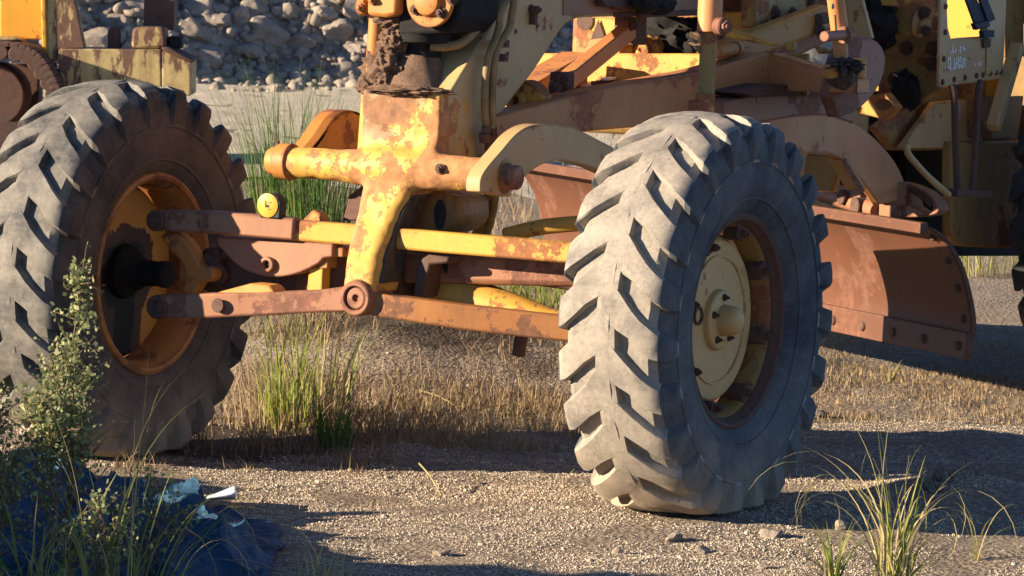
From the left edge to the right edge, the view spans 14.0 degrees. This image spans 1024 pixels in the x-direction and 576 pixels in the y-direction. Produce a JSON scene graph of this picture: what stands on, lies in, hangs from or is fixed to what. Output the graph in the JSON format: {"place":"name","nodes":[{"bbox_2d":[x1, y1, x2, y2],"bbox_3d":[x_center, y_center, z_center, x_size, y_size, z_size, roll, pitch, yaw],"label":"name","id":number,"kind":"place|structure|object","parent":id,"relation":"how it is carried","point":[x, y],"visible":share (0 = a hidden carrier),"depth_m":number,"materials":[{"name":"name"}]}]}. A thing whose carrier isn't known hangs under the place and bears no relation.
{"place":"outdoors","nodes":[
{"label":"outdoors","id":0,"kind":"place"},
{"bbox_2d":[43,83,624,198],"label":"road","id":1,"kind":"structure","parent":0,"point":[205,98],"depth_m":38.04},
{"bbox_2d":[0,0,197,148],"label":"crawler machine","id":2,"kind":"object","parent":1,"relation":"on","point":[155,54],"visible":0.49,"depth_m":29.96,"materials":[{"name":"beige paint"}]},
{"bbox_2d":[219,285,581,452],"bbox_3d":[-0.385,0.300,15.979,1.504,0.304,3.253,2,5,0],"label":"dry grass","id":3,"kind":"structure","parent":0,"point":[447,434],"depth_m":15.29,"materials":[{"name":"plant"}]},
{"bbox_2d":[0,0,832,80],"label":"hill","id":4,"kind":"structure","parent":0,"point":[815,56],"depth_m":43.89,"materials":[{"name":"grey stone"}]},
{"bbox_2d":[80,13,92,25],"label":"boulder","id":5,"kind":"object","parent":4,"relation":"on","point":[85,18],"visible":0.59,"depth_m":42.78,"materials":[{"name":"grey stone"}]},
{"bbox_2d":[83,27,122,46],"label":"boulder","id":6,"kind":"object","parent":4,"relation":"on","point":[96,36],"visible":0.4,"depth_m":42.48,"materials":[{"name":"grey stone"}]},
{"bbox_2d":[97,3,115,13],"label":"boulder","id":7,"kind":"object","parent":4,"relation":"on","point":[107,8],"visible":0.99,"depth_m":43.20,"materials":[{"name":"grey stone"}]},
{"bbox_2d":[99,12,133,25],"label":"boulder","id":8,"kind":"object","parent":4,"relation":"on","point":[109,19],"visible":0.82,"depth_m":43.07,"materials":[{"name":"grey stone"}]},
{"bbox_2d":[122,40,130,46],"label":"boulder","id":9,"kind":"object","parent":4,"relation":"on","point":[127,43],"visible":0.27,"depth_m":42.71,"materials":[{"name":"grey stone"}]},
{"bbox_2d":[121,0,143,9],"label":"boulder","id":10,"kind":"object","parent":4,"relation":"on","point":[139,3],"visible":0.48,"depth_m":43.32,"materials":[{"name":"grey stone"}]},
{"bbox_2d":[181,46,190,53],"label":"boulder","id":11,"kind":"object","parent":4,"relation":"on","point":[185,48],"visible":0.06,"depth_m":42.88,"materials":[{"name":"grey stone"}]},
{"bbox_2d":[175,17,209,42],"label":"boulder","id":12,"kind":"object","parent":4,"relation":"on","point":[192,28],"visible":0.94,"depth_m":43.18,"materials":[{"name":"grey stone"}]},
{"bbox_2d":[183,0,213,17],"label":"boulder","id":13,"kind":"object","parent":4,"relation":"on","point":[198,7],"visible":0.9,"depth_m":43.73,"materials":[{"name":"grey stone"}]},
{"bbox_2d":[196,72,220,79],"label":"boulder","id":14,"kind":"object","parent":4,"relation":"on","point":[212,75],"visible":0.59,"depth_m":42.78,"materials":[{"name":"grey stone"}]},
{"bbox_2d":[196,44,223,70],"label":"boulder","id":15,"kind":"object","parent":4,"relation":"on","point":[214,55],"visible":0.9,"depth_m":43.00,"materials":[{"name":"grey stone"}]},
{"bbox_2d":[200,14,231,28],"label":"boulder","id":16,"kind":"object","parent":4,"relation":"on","point":[219,20],"visible":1,"depth_m":43.54,"materials":[{"name":"grey stone"}]},
{"bbox_2d":[214,69,232,77],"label":"boulder","id":17,"kind":"object","parent":4,"relation":"on","point":[223,73],"visible":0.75,"depth_m":42.96,"materials":[{"name":"grey stone"}]},
{"bbox_2d":[228,4,250,24],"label":"boulder","id":18,"kind":"object","parent":4,"relation":"on","point":[238,12],"visible":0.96,"depth_m":43.84,"materials":[{"name":"grey stone"}]},
{"bbox_2d":[241,43,267,58],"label":"boulder","id":19,"kind":"object","parent":4,"relation":"on","point":[254,52],"visible":0.98,"depth_m":43.44,"materials":[{"name":"grey stone"}]},
{"bbox_2d":[240,0,270,17],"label":"boulder","id":20,"kind":"object","parent":4,"relation":"on","point":[256,7],"visible":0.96,"depth_m":43.99,"materials":[{"name":"grey stone"}]},
{"bbox_2d":[248,16,289,47],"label":"boulder","id":21,"kind":"object","parent":4,"relation":"on","point":[277,34],"visible":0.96,"depth_m":43.80,"materials":[{"name":"grey stone"}]},
{"bbox_2d":[276,72,288,78],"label":"boulder","id":22,"kind":"object","parent":4,"relation":"on","point":[285,74],"visible":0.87,"depth_m":43.28,"materials":[{"name":"grey stone"}]},
{"bbox_2d":[276,44,291,55],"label":"boulder","id":23,"kind":"object","parent":4,"relation":"on","point":[281,51],"visible":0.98,"depth_m":43.81,"materials":[{"name":"grey stone"}]},
{"bbox_2d":[278,3,300,19],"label":"boulder","id":24,"kind":"object","parent":4,"relation":"on","point":[292,10],"visible":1,"depth_m":44.09,"materials":[{"name":"grey stone"}]},
{"bbox_2d":[9,0,572,91],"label":"rubble","id":25,"kind":"object","parent":4,"relation":"on","point":[248,34],"visible":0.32,"depth_m":43.52,"materials":[{"name":"grey stone"}]},
{"bbox_2d":[289,30,316,49],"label":"boulder","id":26,"kind":"object","parent":4,"relation":"on","point":[299,39],"visible":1,"depth_m":43.91,"materials":[{"name":"grey stone"}]},
{"bbox_2d":[309,61,328,69],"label":"boulder","id":27,"kind":"object","parent":4,"relation":"on","point":[324,65],"visible":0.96,"depth_m":43.67,"materials":[{"name":"grey stone"}]},
{"bbox_2d":[307,4,339,20],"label":"boulder","id":28,"kind":"object","parent":4,"relation":"on","point":[326,13],"visible":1,"depth_m":44.10,"materials":[{"name":"grey stone"}]},
{"bbox_2d":[322,16,355,41],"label":"boulder","id":29,"kind":"object","parent":4,"relation":"on","point":[341,29],"visible":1,"depth_m":44.05,"materials":[{"name":"grey stone"}]},
{"bbox_2d":[336,61,360,79],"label":"boulder","id":30,"kind":"object","parent":4,"relation":"on","point":[348,66],"visible":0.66,"depth_m":43.62,"materials":[{"name":"grey stone"}]},
{"bbox_2d":[343,0,365,21],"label":"boulder","id":31,"kind":"object","parent":4,"relation":"on","point":[350,13],"visible":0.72,"depth_m":44.16,"materials":[{"name":"grey stone"}]},
{"bbox_2d":[348,43,366,55],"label":"boulder","id":32,"kind":"object","parent":4,"relation":"on","point":[357,48],"visible":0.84,"depth_m":43.94,"materials":[{"name":"grey stone"}]},
{"bbox_2d":[363,34,367,42],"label":"boulder","id":33,"kind":"object","parent":4,"relation":"on","point":[365,38],"visible":0.2,"depth_m":44.05,"materials":[{"name":"grey stone"}]},
{"bbox_2d":[548,46,561,52],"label":"boulder","id":34,"kind":"object","parent":4,"relation":"on","point":[557,49],"visible":0.59,"depth_m":44.73,"materials":[{"name":"grey stone"}]},
{"bbox_2d":[558,37,571,51],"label":"boulder","id":35,"kind":"object","parent":4,"relation":"on","point":[566,43],"visible":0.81,"depth_m":45.03,"materials":[{"name":"grey stone"}]},
{"bbox_2d":[0,88,1023,575],"bbox_3d":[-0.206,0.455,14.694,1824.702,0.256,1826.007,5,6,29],"label":"ground","id":36,"kind":"structure","parent":0,"point":[996,298],"depth_m":13.97,"materials":[{"name":"beige gravel"}]},
{"bbox_2d":[0,369,44,557],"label":"shrub","id":37,"kind":"object","parent":36,"relation":"on","point":[10,494],"visible":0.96,"depth_m":11.25,"materials":[{"name":"green plant"}]},
{"bbox_2d":[0,470,126,575],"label":"grass tuft","id":38,"kind":"object","parent":36,"relation":"on","point":[41,562],"visible":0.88,"depth_m":11.06,"materials":[{"name":"green plant"}]},
{"bbox_2d":[8,242,127,549],"bbox_3d":[-1.229,0.359,11.261,0.332,0.956,0.350,-1,6,-29],"label":"shrub","id":39,"kind":"object","parent":36,"relation":"on","point":[69,411],"visible":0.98,"depth_m":11.23,"materials":[{"name":"green plant"}]},
{"bbox_2d":[38,479,152,575],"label":"shrub","id":40,"kind":"object","parent":36,"relation":"on","point":[106,545],"visible":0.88,"depth_m":11.02,"materials":[{"name":"green plant"}]},
{"bbox_2d":[0,448,286,575],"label":"tarpaulin","id":41,"kind":"object","parent":36,"relation":"on","point":[190,489],"visible":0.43,"depth_m":11.80,"materials":[{"name":"blue plastic"}]},
{"bbox_2d":[73,467,217,575],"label":"shrub","id":42,"kind":"object","parent":36,"relation":"on","point":[149,492],"visible":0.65,"depth_m":11.34,"materials":[{"name":"green plant"}]},
{"bbox_2d":[0,346,320,575],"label":"grass tuft","id":43,"kind":"object","parent":36,"relation":"on","point":[136,570],"visible":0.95,"depth_m":10.96,"materials":[{"name":"green plant"}]},
{"bbox_2d":[206,484,235,499],"bbox_3d":[-0.913,0.645,13.051,0.092,0.054,0.216,1,5,-4],"label":"plastic scrap","id":44,"kind":"object","parent":36,"relation":"on","point":[229,493],"visible":0.93,"depth_m":13.02,"materials":[{"name":"white plastic"}]},
{"bbox_2d":[109,384,406,473],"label":"dry grass","id":45,"kind":"structure","parent":36,"relation":"on","point":[301,441],"depth_m":14.50,"materials":[{"name":"brown plant"}]},
{"bbox_2d":[185,40,359,216],"bbox_3d":[-1.195,-0.721,21.161,1.745,1.334,1.772,-1,6,-32],"label":"rush clump","id":46,"kind":"object","parent":36,"relation":"on","point":[268,183],"visible":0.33,"depth_m":21.06,"materials":[{"name":"green plant"}]},
{"bbox_2d":[196,30,362,223],"bbox_3d":[-0.915,-0.711,20.968,1.745,1.363,1.773,-1,6,-29],"label":"rush clump","id":47,"kind":"object","parent":36,"relation":"on","point":[302,214],"visible":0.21,"depth_m":20.86,"materials":[{"name":"green plant"}]},
{"bbox_2d":[216,312,414,434],"bbox_3d":[-0.788,0.267,15.066,0.807,0.635,0.841,-3,7,-41],"label":"grass tuft","id":48,"kind":"object","parent":36,"relation":"on","point":[296,395],"visible":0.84,"depth_m":15.04,"materials":[{"name":"plant"}]},
{"bbox_2d":[281,535,358,575],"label":"grass tuft","id":49,"kind":"object","parent":36,"relation":"on","point":[341,571],"visible":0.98,"depth_m":11.54,"materials":[{"name":"green plant"}]},
{"bbox_2d":[304,391,371,448],"bbox_3d":[-0.603,0.462,14.494,0.262,0.198,0.338,2,5,6],"label":"grass tuft","id":50,"kind":"object","parent":36,"relation":"on","point":[329,439],"visible":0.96,"depth_m":14.48,"materials":[{"name":"green plant"}]},
{"bbox_2d":[233,313,450,422],"bbox_3d":[-0.687,0.317,15.319,0.842,0.601,0.855,5,6,29],"label":"grass tuft","id":51,"kind":"object","parent":36,"relation":"on","point":[351,377],"visible":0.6,"depth_m":15.34,"materials":[{"name":"green plant"}]},
{"bbox_2d":[418,463,441,495],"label":"dry stalk","id":52,"kind":"object","parent":36,"relation":"on","point":[425,470],"visible":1,"depth_m":13.54,"materials":[{"name":"yellow plant"}]},
{"bbox_2d":[254,132,619,317],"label":"dry grass","id":53,"kind":"structure","parent":36,"relation":"on","point":[513,209],"depth_m":25.69,"materials":[{"name":"plant"}]},
{"bbox_2d":[419,390,456,406],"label":"dry stalk","id":54,"kind":"object","parent":36,"relation":"on","point":[437,396],"visible":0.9,"depth_m":15.81,"materials":[{"name":"beige plant"}]},
{"bbox_2d":[432,550,450,555],"bbox_3d":[-0.209,0.784,12.284,0.047,0.025,0.042,-2,6,-34],"label":"stone","id":55,"kind":"object","parent":36,"relation":"on","point":[441,552],"visible":1,"depth_m":12.27,"materials":[{"name":"beige stone"}]},
{"bbox_2d":[473,404,518,410],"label":"dry stalk","id":56,"kind":"object","parent":36,"relation":"on","point":[491,406],"visible":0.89,"depth_m":15.63,"materials":[{"name":"beige plant"}]},
{"bbox_2d":[0,0,1023,514],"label":"motor grader","id":57,"kind":"object","parent":36,"relation":"on","point":[746,214],"visible":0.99,"depth_m":13.73,"materials":[{"name":"metal"}]},
{"bbox_2d":[257,193,286,218],"bbox_3d":[-0.792,-0.272,13.731,0.090,0.085,0.046,5,6,29],"label":"tape measure","id":58,"kind":"object","parent":57,"relation":"on","point":[271,205],"visible":1,"depth_m":13.71,"materials":[{"name":"yellow plastic"}]},
{"bbox_2d":[494,285,559,307],"bbox_3d":[0.026,-0.058,17.324,0.498,0.385,0.561,-3,7,-42],"label":"grass tuft","id":59,"kind":"object","parent":36,"relation":"on","point":[515,289],"visible":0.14,"depth_m":17.33,"materials":[{"name":"green plant"}]},
{"bbox_2d":[524,286,568,308],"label":"grass tuft","id":60,"kind":"object","parent":36,"relation":"on","point":[560,290],"visible":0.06,"depth_m":19.36,"materials":[{"name":"green plant"}]},
{"bbox_2d":[611,546,622,553],"bbox_3d":[0.313,0.782,12.335,0.036,0.034,0.028,5,6,29],"label":"stone","id":61,"kind":"object","parent":36,"relation":"on","point":[617,550],"visible":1,"depth_m":12.33,"materials":[{"name":"beige stone"}]},
{"bbox_2d":[665,531,682,542],"bbox_3d":[0.486,0.758,12.571,0.055,0.046,0.074,5,6,29],"label":"stone","id":62,"kind":"object","parent":36,"relation":"on","point":[676,536],"visible":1,"depth_m":12.55,"materials":[{"name":"beige stone"}]},
{"bbox_2d":[694,545,709,553],"bbox_3d":[0.567,0.781,12.390,0.044,0.034,0.036,5,6,29],"label":"stone","id":63,"kind":"object","parent":36,"relation":"on","point":[701,549],"visible":1,"depth_m":12.38,"materials":[{"name":"beige stone"}]},
{"bbox_2d":[756,562,767,568],"bbox_3d":[0.726,0.815,12.111,0.037,0.031,0.042,2,5,1],"label":"stone","id":64,"kind":"object","parent":36,"relation":"on","point":[762,565],"visible":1,"depth_m":12.10,"materials":[{"name":"beige stone"}]},
{"bbox_2d":[758,528,783,537],"bbox_3d":[0.791,0.751,12.703,0.082,0.036,0.078,5,6,29],"label":"stone","id":65,"kind":"object","parent":36,"relation":"on","point":[770,533],"visible":1,"depth_m":12.68,"materials":[{"name":"beige stone"}]},
{"bbox_2d":[815,409,827,416],"bbox_3d":[1.175,0.481,15.889,0.069,0.034,0.077,5,6,29],"label":"stone","id":66,"kind":"object","parent":36,"relation":"on","point":[819,412],"visible":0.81,"depth_m":15.86,"materials":[{"name":"beige stone"}]},
{"bbox_2d":[772,498,883,575],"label":"grass tuft","id":67,"kind":"object","parent":36,"relation":"on","point":[830,568],"visible":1,"depth_m":11.91,"materials":[{"name":"green plant"}]},
{"bbox_2d":[835,520,847,530],"bbox_3d":[1.016,0.733,12.838,0.038,0.037,0.054,3,5,9],"label":"stone","id":68,"kind":"object","parent":36,"relation":"on","point":[844,524],"visible":0.94,"depth_m":12.82,"materials":[{"name":"beige stone"}]},
{"bbox_2d":[750,373,1017,575],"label":"grass tuft","id":69,"kind":"object","parent":36,"relation":"on","point":[903,557],"visible":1,"depth_m":12.02,"materials":[{"name":"green plant"}]},
{"bbox_2d":[880,360,900,381],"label":"grass tuft","id":70,"kind":"object","parent":36,"relation":"on","point":[890,375],"visible":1,"depth_m":17.04,"materials":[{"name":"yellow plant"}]},
{"bbox_2d":[940,503,1023,560],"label":"grass tuft","id":71,"kind":"object","parent":36,"relation":"on","point":[974,556],"visible":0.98,"depth_m":12.47,"materials":[{"name":"green plant"}]},
{"bbox_2d":[960,256,1017,277],"bbox_3d":[2.612,-0.226,22.557,0.660,0.351,0.721,3,5,13],"label":"grass tuft","id":72,"kind":"object","parent":36,"relation":"on","point":[967,266],"visible":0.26,"depth_m":22.49,"materials":[{"name":"beige plant"}]},
{"bbox_2d":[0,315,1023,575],"bbox_3d":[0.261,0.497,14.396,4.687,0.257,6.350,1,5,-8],"label":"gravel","id":73,"kind":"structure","parent":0,"point":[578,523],"depth_m":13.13,"materials":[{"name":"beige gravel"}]},
{"bbox_2d":[213,432,1023,512],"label":"dry grass","id":74,"kind":"structure","parent":0,"point":[503,496],"depth_m":13.74,"materials":[{"name":"plant"}]},
{"bbox_2d":[812,327,1023,425],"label":"dry grass","id":75,"kind":"structure","parent":0,"point":[960,397],"depth_m":16.92,"materials":[{"name":"plant"}]},
{"bbox_2d":[913,465,1004,492],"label":"clod ridge","id":76,"kind":"structure","parent":0,"point":[940,474],"depth_m":13.74,"materials":[{"name":"soil"}]}
]}

